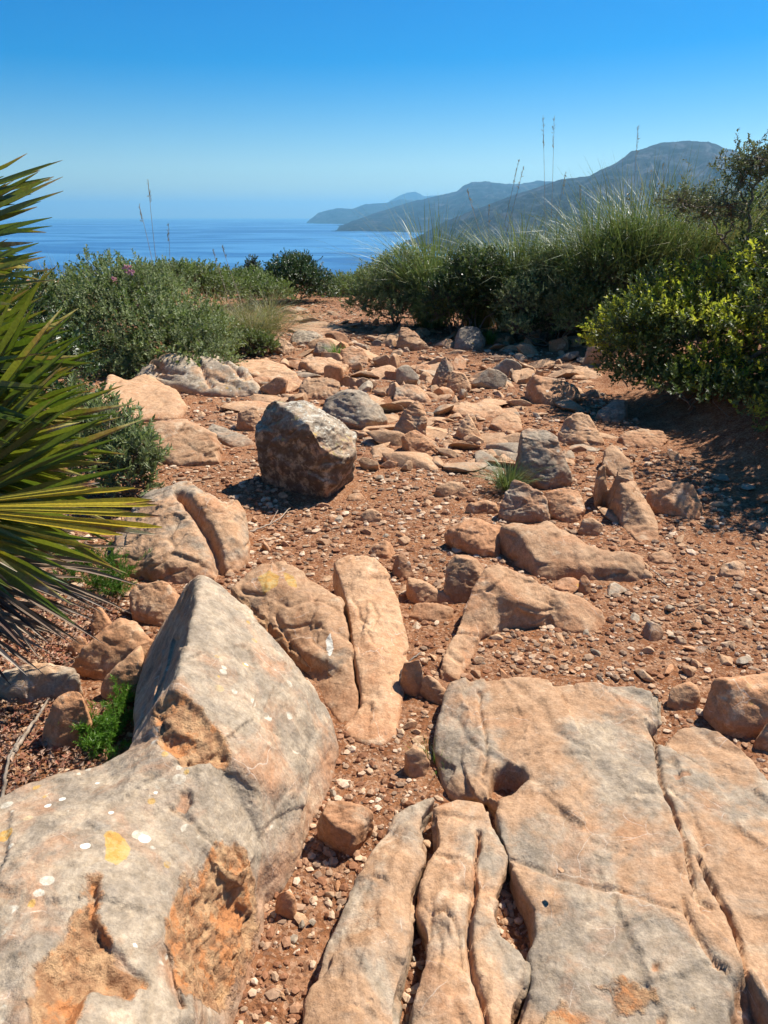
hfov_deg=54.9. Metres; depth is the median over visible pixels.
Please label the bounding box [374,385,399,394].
flat rock
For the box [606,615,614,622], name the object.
stone
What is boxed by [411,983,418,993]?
stone
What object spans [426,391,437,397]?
flat rock
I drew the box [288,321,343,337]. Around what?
flat rock
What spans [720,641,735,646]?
stone
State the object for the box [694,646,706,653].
stone
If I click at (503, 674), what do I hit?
stone
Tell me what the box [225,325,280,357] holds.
shrub
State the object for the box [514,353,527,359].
flat rock
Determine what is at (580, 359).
flat rock
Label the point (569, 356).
rock
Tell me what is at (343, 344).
rock
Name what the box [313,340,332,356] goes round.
stone
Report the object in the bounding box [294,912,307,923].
stone
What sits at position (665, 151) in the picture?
coastal mountain
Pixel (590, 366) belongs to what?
flat rock
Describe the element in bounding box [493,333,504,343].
rock
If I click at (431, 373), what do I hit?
flat rock
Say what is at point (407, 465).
stone
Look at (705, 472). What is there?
stone
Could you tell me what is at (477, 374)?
flat rock
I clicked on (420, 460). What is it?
flat rock
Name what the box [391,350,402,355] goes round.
rock
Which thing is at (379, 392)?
rock
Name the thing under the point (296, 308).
flat rock
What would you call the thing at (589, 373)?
flat rock
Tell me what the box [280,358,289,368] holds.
rock
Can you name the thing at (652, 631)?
stone
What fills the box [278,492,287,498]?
stone
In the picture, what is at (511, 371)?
rock
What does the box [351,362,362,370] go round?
rock
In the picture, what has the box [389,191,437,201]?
farthest peak
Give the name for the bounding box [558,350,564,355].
rock
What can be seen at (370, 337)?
rock
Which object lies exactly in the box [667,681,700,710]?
stone
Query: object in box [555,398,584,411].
flat rock
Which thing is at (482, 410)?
flat rock
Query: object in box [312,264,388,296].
shrub
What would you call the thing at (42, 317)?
shrub
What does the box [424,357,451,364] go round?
rock
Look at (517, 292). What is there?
shrub
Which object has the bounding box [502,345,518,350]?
rock
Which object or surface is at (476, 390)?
rock
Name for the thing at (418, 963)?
stone
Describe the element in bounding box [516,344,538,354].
flat rock
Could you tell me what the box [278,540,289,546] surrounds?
stone
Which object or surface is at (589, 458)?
stone
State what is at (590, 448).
flat rock
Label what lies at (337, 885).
stone
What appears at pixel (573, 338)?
rock
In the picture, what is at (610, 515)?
stone
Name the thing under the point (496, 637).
stone
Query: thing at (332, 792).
stone
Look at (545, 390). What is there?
rock
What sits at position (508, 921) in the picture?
stone
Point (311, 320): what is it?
flat rock
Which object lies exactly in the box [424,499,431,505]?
stone
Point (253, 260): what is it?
juniper
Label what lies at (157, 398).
rock
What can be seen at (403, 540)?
stone
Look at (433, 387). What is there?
rock
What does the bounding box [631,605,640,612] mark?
stone
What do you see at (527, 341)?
rock
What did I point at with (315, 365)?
rock
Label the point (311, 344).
flat rock
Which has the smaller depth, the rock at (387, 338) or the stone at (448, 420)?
the stone at (448, 420)
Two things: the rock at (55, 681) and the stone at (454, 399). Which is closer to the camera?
the rock at (55, 681)
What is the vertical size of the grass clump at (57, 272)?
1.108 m
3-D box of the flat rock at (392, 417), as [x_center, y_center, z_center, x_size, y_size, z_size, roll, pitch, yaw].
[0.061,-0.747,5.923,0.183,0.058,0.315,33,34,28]
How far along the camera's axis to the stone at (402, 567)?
3.30 m
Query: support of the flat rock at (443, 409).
on the ground
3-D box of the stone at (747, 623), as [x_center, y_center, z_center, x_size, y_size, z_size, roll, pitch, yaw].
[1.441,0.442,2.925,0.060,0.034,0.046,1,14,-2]
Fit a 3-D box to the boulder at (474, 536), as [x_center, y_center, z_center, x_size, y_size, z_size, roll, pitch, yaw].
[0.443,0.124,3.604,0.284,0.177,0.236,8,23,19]
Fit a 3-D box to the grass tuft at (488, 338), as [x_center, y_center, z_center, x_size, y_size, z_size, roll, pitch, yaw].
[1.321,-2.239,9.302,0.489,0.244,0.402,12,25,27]
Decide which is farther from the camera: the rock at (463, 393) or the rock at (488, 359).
the rock at (488, 359)
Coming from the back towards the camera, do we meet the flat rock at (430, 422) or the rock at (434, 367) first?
the rock at (434, 367)
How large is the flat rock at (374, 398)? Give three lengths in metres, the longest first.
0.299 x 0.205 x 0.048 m
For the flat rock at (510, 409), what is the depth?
6.15 m
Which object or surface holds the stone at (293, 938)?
on the ground
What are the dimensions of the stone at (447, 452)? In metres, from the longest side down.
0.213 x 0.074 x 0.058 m
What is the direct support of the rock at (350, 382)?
on the ground
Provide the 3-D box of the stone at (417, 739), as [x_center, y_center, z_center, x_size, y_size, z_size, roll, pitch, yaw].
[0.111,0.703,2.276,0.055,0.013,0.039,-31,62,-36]
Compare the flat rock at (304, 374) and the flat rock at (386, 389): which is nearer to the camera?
the flat rock at (386, 389)
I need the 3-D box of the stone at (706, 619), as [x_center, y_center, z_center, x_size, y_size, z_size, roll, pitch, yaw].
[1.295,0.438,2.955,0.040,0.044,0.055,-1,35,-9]
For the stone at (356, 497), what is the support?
on the ground
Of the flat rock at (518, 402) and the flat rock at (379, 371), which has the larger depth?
the flat rock at (379, 371)
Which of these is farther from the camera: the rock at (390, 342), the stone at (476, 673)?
the rock at (390, 342)
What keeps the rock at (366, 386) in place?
on the ground
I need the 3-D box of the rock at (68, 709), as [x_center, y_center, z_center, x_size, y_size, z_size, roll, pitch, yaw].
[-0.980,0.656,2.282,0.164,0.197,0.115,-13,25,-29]
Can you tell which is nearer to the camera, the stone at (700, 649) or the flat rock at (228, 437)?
the stone at (700, 649)
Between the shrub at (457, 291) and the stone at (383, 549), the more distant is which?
the shrub at (457, 291)
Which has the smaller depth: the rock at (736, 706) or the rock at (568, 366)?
the rock at (736, 706)
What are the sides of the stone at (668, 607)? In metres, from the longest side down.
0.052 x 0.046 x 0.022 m
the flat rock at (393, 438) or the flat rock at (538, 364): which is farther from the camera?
the flat rock at (538, 364)
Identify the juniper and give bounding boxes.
[237,254,261,291]
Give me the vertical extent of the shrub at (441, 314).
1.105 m
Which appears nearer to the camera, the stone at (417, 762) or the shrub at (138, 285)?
the stone at (417, 762)
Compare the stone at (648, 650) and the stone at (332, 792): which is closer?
the stone at (332, 792)
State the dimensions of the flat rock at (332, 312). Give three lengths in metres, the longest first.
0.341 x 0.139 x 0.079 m
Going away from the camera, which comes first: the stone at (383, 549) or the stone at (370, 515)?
the stone at (383, 549)
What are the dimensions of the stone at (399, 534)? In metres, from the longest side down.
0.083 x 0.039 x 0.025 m
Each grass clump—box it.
[26,247,108,335]
[113,183,202,339]
[182,245,321,327]
[182,280,361,348]
[291,197,518,328]
[382,189,602,332]
[407,159,523,327]
[464,126,765,332]
[467,116,650,332]
[471,166,745,332]
[533,146,766,331]
[542,154,767,334]
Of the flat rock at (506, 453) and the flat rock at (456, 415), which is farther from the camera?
the flat rock at (456, 415)
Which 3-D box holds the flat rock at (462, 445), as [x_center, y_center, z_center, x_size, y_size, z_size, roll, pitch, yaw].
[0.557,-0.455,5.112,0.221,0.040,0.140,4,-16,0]
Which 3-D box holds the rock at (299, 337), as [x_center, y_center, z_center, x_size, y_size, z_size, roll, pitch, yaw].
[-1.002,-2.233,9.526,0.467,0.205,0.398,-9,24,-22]
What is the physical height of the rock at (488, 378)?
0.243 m
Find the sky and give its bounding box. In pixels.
[0,0,767,217]
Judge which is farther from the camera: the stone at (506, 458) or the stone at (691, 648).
the stone at (506, 458)
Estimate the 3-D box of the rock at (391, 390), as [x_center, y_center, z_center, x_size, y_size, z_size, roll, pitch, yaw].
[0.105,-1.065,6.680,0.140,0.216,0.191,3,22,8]
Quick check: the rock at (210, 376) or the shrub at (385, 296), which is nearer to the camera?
the rock at (210, 376)
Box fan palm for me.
[0,153,162,688]
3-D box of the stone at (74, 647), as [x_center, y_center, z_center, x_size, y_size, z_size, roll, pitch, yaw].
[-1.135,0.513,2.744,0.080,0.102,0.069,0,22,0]
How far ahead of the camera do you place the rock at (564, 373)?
7.36 m
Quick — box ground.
[0,279,767,1023]
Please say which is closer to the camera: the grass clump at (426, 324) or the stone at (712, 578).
the stone at (712, 578)
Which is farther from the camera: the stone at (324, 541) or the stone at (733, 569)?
the stone at (324, 541)
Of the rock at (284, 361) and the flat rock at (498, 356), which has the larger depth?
the flat rock at (498, 356)
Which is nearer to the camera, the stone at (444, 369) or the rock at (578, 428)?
the rock at (578, 428)
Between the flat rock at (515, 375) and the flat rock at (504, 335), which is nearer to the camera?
the flat rock at (515, 375)
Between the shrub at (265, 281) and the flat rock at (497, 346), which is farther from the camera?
the shrub at (265, 281)
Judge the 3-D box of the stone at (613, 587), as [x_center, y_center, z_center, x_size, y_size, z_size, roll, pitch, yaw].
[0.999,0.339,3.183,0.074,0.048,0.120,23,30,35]
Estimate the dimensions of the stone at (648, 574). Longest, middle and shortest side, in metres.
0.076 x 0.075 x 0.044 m
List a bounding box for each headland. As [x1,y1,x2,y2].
[307,199,415,223]
[337,180,553,232]
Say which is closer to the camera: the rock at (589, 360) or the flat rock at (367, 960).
the flat rock at (367, 960)
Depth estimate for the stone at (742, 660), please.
2.67 m
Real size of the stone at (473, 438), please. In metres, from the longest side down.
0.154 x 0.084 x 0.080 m
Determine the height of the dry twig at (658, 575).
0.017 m
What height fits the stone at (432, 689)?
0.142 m
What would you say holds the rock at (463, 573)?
on the ground
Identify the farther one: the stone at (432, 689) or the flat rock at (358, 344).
the flat rock at (358, 344)
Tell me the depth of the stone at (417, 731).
2.30 m
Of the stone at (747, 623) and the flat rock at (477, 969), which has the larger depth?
the stone at (747, 623)
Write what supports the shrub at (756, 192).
on the ground
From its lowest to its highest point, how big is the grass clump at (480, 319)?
2.224 m
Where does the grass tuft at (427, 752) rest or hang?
on the ground
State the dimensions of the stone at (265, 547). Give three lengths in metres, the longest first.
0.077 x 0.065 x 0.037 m
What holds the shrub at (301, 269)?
on the ground
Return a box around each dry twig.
[249,508,302,531]
[650,568,668,585]
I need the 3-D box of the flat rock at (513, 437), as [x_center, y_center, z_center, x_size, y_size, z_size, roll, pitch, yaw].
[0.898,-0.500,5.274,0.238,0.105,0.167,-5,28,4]
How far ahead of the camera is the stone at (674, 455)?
4.83 m
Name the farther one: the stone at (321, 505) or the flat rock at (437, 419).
the flat rock at (437, 419)
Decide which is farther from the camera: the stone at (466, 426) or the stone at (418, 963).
the stone at (466, 426)
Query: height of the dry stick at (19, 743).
0.080 m
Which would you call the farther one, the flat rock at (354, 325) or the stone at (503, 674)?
the flat rock at (354, 325)
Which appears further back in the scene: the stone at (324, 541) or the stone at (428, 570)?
the stone at (324, 541)
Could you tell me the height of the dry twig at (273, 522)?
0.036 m
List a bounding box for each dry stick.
[0,735,21,797]
[6,698,50,761]
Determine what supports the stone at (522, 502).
on the ground
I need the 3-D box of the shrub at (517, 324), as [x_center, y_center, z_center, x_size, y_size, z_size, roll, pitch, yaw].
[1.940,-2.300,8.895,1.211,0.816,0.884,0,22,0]
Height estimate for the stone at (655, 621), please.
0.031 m
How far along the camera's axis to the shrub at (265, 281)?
12.71 m
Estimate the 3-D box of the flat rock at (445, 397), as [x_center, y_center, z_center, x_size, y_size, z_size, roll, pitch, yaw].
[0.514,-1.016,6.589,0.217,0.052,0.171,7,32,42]
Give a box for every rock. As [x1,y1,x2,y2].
[0,663,83,703]
[42,691,93,751]
[71,618,153,679]
[101,374,187,421]
[101,646,144,700]
[129,580,179,626]
[135,351,261,397]
[147,419,223,466]
[208,424,254,447]
[220,401,270,413]
[236,359,301,386]
[249,394,281,401]
[253,377,270,386]
[260,377,287,394]
[268,336,296,355]
[277,397,287,401]
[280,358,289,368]
[282,307,295,313]
[282,394,293,397]
[286,357,301,360]
[287,383,297,391]
[287,393,307,401]
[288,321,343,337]
[288,360,302,369]
[289,315,302,322]
[289,330,322,344]
[291,386,298,391]
[294,307,306,310]
[297,372,320,377]
[298,349,313,356]
[298,377,340,399]
[299,317,320,322]
[299,357,348,374]
[302,797,433,1023]
[307,338,340,350]
[321,352,341,360]
[324,364,344,384]
[325,331,349,342]
[327,310,338,314]
[338,341,348,348]
[340,345,367,365]
[340,377,357,388]
[344,323,360,327]
[349,371,379,377]
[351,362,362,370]
[353,342,362,347]
[353,345,377,360]
[356,377,377,388]
[357,432,367,438]
[358,380,372,391]
[361,425,394,430]
[362,345,370,349]
[363,437,377,446]
[365,335,384,340]
[366,430,403,445]
[369,394,383,400]
[371,339,381,345]
[371,365,395,378]
[371,445,393,457]
[372,326,386,332]
[372,355,389,366]
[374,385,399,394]
[374,389,385,395]
[380,403,403,412]
[382,334,397,343]
[382,452,439,469]
[384,371,395,379]
[385,339,395,346]
[385,414,398,422]
[387,353,399,367]
[387,382,398,395]
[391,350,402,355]
[391,399,413,407]
[393,384,430,402]
[393,401,427,435]
[395,365,418,384]
[396,327,429,350]
[409,800,530,1023]
[416,330,423,337]
[418,355,426,359]
[418,369,435,376]
[420,329,430,335]
[420,371,431,379]
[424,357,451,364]
[425,376,432,382]
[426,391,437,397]
[426,426,452,438]
[427,418,433,425]
[428,364,438,370]
[429,417,447,423]
[430,385,438,392]
[433,338,453,347]
[433,404,453,414]
[433,677,767,1023]
[434,386,453,395]
[436,394,452,400]
[440,564,604,680]
[443,442,452,448]
[443,462,488,472]
[444,555,483,602]
[448,402,507,417]
[448,442,480,448]
[449,350,462,353]
[449,413,463,418]
[452,355,466,369]
[453,326,484,350]
[458,389,467,398]
[469,388,481,392]
[470,368,506,388]
[472,370,483,377]
[475,450,497,465]
[476,398,508,405]
[480,432,507,442]
[481,358,493,361]
[485,442,518,452]
[485,466,506,471]
[486,449,496,455]
[486,461,514,468]
[488,344,505,349]
[490,355,512,357]
[490,411,522,432]
[492,333,514,341]
[492,358,521,375]
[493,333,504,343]
[493,390,503,397]
[493,449,517,460]
[499,521,644,581]
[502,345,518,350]
[502,432,520,442]
[504,335,513,343]
[505,399,532,405]
[505,408,516,411]
[505,430,514,434]
[509,368,513,378]
[511,368,534,381]
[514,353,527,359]
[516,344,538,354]
[517,373,531,383]
[518,361,536,371]
[524,337,533,345]
[525,375,582,405]
[528,359,555,368]
[535,369,543,376]
[545,488,585,522]
[549,338,566,351]
[549,368,583,378]
[554,364,601,378]
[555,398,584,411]
[557,351,578,360]
[557,363,574,370]
[557,412,604,445]
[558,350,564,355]
[562,336,568,350]
[564,450,574,458]
[568,335,581,346]
[569,444,599,451]
[570,375,588,379]
[577,357,583,362]
[581,364,594,368]
[583,346,604,364]
[584,389,601,396]
[593,464,658,540]
[595,399,628,421]
[599,432,616,438]
[602,444,633,480]
[617,428,667,447]
[646,480,702,519]
[703,672,767,737]
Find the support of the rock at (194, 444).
on the ground
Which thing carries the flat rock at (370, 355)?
on the ground
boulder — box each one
[0,575,338,1023]
[113,481,250,583]
[231,561,359,721]
[255,400,356,497]
[322,389,387,428]
[333,555,408,745]
[444,518,500,556]
[514,429,572,489]
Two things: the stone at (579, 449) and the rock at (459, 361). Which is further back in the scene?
the rock at (459, 361)
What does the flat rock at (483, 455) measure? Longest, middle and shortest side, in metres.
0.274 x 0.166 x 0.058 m
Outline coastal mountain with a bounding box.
[407,141,767,252]
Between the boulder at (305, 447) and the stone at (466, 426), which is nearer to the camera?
the boulder at (305, 447)
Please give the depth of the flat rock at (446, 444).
5.16 m
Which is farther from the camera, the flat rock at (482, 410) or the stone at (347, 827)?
the flat rock at (482, 410)
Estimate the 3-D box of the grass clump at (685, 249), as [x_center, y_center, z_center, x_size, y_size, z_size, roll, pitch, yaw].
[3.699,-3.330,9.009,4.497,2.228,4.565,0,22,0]
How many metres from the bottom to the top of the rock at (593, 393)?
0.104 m
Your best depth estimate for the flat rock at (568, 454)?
4.91 m
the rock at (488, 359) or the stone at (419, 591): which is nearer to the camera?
the stone at (419, 591)
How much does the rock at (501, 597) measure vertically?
0.264 m
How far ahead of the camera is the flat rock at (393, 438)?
5.18 m
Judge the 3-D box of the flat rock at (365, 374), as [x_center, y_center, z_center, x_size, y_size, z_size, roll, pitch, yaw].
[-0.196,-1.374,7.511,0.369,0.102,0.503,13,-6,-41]
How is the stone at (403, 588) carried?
on the ground
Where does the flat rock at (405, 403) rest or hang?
on the ground
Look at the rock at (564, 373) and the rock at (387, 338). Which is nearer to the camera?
the rock at (564, 373)
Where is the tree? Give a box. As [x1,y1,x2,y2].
[625,128,767,351]
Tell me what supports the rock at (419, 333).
on the ground
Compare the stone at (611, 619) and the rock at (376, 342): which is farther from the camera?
the rock at (376, 342)
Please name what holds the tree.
on the ground
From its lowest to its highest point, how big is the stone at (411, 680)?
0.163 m
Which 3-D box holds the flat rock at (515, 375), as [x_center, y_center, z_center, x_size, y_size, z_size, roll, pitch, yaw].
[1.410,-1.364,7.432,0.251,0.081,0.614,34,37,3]
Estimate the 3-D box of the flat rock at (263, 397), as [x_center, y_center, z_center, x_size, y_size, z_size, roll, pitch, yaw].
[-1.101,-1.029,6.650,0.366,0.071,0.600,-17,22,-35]
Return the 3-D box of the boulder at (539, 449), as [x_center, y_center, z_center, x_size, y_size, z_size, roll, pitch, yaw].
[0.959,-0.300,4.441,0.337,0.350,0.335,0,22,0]
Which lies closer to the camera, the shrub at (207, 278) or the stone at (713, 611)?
the stone at (713, 611)
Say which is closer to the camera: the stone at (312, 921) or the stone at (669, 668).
the stone at (312, 921)
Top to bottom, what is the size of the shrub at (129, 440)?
0.750 m
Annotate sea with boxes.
[0,218,518,279]
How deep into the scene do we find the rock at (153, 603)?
2.95 m
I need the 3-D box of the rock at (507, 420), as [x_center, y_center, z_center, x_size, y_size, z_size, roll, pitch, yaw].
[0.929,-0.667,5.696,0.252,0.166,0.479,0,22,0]
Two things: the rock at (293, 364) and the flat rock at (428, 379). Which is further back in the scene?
the rock at (293, 364)
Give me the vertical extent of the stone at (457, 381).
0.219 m
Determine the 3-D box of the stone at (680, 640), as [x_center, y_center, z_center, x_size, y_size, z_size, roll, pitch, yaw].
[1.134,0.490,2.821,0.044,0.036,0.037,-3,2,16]
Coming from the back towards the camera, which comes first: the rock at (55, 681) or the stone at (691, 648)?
the stone at (691, 648)
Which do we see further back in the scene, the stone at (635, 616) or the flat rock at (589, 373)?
the flat rock at (589, 373)
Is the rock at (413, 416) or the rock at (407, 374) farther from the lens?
the rock at (407, 374)
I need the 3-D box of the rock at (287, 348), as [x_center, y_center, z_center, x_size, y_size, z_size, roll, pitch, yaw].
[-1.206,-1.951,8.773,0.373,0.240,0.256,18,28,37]
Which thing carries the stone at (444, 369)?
on the ground
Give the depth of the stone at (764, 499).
4.15 m
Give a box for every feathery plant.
[51,529,151,596]
[70,674,136,762]
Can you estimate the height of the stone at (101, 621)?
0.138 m
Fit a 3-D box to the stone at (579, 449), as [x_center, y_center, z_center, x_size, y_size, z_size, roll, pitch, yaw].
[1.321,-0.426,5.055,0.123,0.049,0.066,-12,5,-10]
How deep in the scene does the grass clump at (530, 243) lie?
9.36 m
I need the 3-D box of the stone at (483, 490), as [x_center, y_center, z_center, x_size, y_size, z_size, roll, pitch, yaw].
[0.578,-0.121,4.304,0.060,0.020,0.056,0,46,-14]
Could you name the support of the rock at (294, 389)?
on the ground
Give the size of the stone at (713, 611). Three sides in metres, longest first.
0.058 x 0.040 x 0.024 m
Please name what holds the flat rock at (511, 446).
on the ground
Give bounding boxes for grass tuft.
[320,338,357,353]
[400,735,453,773]
[456,449,556,492]
[483,325,499,344]
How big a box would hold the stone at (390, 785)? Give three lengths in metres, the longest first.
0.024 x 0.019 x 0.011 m
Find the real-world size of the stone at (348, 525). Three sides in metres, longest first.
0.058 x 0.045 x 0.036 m
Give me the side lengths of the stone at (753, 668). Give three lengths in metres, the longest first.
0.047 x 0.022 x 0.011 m
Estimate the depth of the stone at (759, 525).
3.81 m
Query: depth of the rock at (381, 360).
7.92 m
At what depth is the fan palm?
2.17 m
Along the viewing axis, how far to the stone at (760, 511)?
4.01 m
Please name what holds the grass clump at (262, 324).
on the ground
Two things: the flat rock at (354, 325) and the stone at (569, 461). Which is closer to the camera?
the stone at (569, 461)
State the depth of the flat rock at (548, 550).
3.33 m
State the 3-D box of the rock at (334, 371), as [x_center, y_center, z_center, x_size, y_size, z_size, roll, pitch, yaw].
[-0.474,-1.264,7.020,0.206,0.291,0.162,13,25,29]
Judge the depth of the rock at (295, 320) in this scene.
11.21 m
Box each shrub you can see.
[0,256,114,441]
[2,244,247,380]
[47,370,174,497]
[148,254,249,313]
[197,261,299,306]
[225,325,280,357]
[259,248,344,301]
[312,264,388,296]
[339,240,456,325]
[409,254,489,333]
[417,240,534,329]
[463,271,595,344]
[486,242,604,340]
[495,287,597,345]
[551,211,669,338]
[574,216,767,431]
[610,176,767,313]
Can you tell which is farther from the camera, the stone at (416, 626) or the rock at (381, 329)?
the rock at (381, 329)
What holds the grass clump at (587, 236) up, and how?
on the ground
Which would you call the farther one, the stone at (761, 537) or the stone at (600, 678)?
the stone at (761, 537)
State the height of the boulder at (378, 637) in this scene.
0.242 m
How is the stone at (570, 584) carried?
on the ground
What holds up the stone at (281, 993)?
on the ground
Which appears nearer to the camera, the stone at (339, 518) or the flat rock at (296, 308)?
the stone at (339, 518)
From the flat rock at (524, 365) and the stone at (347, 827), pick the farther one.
the flat rock at (524, 365)
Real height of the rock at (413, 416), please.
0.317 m
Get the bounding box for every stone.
[68,635,87,656]
[91,607,111,634]
[236,406,260,431]
[262,542,270,551]
[270,911,276,917]
[274,989,284,997]
[275,891,296,919]
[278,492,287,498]
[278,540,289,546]
[290,934,297,943]
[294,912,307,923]
[299,919,304,928]
[308,918,315,925]
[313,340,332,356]
[314,503,330,507]
[316,800,373,855]
[318,539,330,544]
[323,575,331,581]
[325,892,334,897]
[329,789,335,796]
[334,515,343,521]
[335,880,340,890]
[346,493,364,500]
[346,523,353,527]
[359,457,378,470]
[359,529,371,534]
[360,509,381,522]
[370,540,394,558]
[375,475,383,480]
[379,442,389,446]
[379,460,397,468]
[387,783,394,787]
[392,554,414,579]
[396,532,404,537]
[397,536,409,544]
[399,721,416,729]
[400,460,412,470]
[400,585,405,593]
[400,660,422,696]
[401,430,438,453]
[404,745,429,777]
[406,577,453,603]
[406,1005,411,1023]
[409,602,453,621]
[411,729,420,734]
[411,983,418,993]
[412,621,420,628]
[412,735,427,743]
[412,960,424,966]
[415,364,431,373]
[420,675,445,704]
[421,657,427,664]
[423,567,431,573]
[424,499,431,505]
[431,357,452,387]
[432,456,443,466]
[434,448,462,457]
[435,481,468,497]
[443,418,454,421]
[446,371,470,393]
[452,395,457,402]
[453,413,480,439]
[463,434,484,442]
[465,500,498,513]
[471,670,480,677]
[472,656,484,663]
[478,488,487,493]
[490,634,502,639]
[497,454,511,461]
[498,480,549,522]
[498,668,506,677]
[500,889,511,898]
[501,917,513,924]
[507,901,512,908]
[514,667,522,673]
[542,639,550,647]
[554,577,578,591]
[555,633,564,643]
[566,458,574,463]
[571,446,586,451]
[578,517,602,535]
[578,575,590,594]
[583,455,594,460]
[583,629,588,634]
[590,648,600,655]
[596,675,603,681]
[597,507,618,522]
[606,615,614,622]
[607,582,626,596]
[621,539,634,545]
[630,612,639,622]
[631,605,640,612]
[635,669,654,681]
[641,620,663,641]
[641,646,653,653]
[643,569,652,578]
[647,550,676,563]
[651,618,659,623]
[662,570,674,575]
[663,664,673,674]
[664,604,675,610]
[666,451,681,460]
[666,525,676,531]
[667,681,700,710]
[674,535,683,544]
[675,636,686,643]
[681,665,696,676]
[683,646,695,650]
[690,658,701,667]
[691,622,701,628]
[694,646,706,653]
[695,604,705,610]
[698,470,713,474]
[702,614,712,623]
[704,608,718,615]
[708,575,715,580]
[709,501,728,506]
[712,474,729,480]
[717,653,732,664]
[718,561,744,577]
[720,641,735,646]
[736,656,751,664]
[739,619,753,628]
[741,484,755,489]
[748,666,760,670]
[749,520,767,532]
[751,541,760,547]
[753,507,765,514]
[753,723,767,751]
[755,592,761,599]
[757,534,766,539]
[757,586,767,593]
[761,495,767,502]
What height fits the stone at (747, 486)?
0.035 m
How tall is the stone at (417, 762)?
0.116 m
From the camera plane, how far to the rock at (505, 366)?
7.48 m
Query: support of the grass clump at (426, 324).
on the ground
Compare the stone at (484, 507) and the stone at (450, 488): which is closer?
the stone at (484, 507)
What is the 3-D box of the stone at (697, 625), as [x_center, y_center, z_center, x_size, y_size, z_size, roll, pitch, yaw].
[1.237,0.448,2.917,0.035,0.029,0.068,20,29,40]
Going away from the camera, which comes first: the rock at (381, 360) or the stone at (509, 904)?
the stone at (509, 904)
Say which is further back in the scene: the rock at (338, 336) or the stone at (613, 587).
the rock at (338, 336)
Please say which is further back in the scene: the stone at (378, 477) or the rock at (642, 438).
the rock at (642, 438)
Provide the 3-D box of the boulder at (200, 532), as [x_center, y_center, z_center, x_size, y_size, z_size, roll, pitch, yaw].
[-0.977,0.112,3.548,0.688,0.354,0.723,0,22,0]
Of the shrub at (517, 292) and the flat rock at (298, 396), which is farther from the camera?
the shrub at (517, 292)
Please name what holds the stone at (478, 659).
on the ground
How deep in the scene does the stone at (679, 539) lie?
3.66 m
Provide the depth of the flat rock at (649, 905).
1.80 m
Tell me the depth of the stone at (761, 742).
2.25 m
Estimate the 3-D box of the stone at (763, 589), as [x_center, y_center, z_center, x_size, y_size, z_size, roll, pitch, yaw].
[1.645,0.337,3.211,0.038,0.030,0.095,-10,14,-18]
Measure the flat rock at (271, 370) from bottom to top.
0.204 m
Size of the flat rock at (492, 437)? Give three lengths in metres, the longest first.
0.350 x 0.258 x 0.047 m
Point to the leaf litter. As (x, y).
(22, 709)
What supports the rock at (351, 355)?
on the ground
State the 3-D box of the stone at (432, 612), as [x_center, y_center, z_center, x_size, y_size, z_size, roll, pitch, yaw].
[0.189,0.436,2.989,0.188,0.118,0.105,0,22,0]
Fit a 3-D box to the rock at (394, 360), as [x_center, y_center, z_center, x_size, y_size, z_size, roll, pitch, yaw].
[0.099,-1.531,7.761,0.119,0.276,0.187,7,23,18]
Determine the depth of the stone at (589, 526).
3.73 m
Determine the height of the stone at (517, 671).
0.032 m
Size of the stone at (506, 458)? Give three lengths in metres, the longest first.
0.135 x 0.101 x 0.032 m
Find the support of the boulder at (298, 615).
on the ground
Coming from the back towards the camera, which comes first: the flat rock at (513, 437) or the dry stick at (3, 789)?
the flat rock at (513, 437)
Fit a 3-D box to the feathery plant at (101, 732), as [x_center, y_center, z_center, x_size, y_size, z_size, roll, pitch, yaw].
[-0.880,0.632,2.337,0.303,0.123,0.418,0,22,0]
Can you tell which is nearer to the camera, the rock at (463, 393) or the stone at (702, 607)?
the stone at (702, 607)
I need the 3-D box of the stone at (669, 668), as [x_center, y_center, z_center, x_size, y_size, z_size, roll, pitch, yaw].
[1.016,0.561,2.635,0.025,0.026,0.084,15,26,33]
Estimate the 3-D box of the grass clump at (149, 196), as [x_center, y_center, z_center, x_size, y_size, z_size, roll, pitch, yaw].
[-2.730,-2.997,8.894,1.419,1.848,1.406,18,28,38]
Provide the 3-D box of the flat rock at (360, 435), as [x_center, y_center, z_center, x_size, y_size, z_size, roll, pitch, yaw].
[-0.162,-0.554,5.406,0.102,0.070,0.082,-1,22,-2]
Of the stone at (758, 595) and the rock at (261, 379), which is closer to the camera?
the stone at (758, 595)
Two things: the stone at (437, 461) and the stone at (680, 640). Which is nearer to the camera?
the stone at (680, 640)
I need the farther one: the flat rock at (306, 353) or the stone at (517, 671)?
the flat rock at (306, 353)
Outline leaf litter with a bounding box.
[0,595,121,793]
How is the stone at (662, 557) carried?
on the ground
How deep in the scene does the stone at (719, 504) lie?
4.12 m
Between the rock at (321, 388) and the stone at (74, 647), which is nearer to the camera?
the stone at (74, 647)
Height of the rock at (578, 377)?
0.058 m
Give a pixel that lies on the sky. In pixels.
(225, 108)
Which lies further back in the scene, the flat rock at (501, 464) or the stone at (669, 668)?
the flat rock at (501, 464)

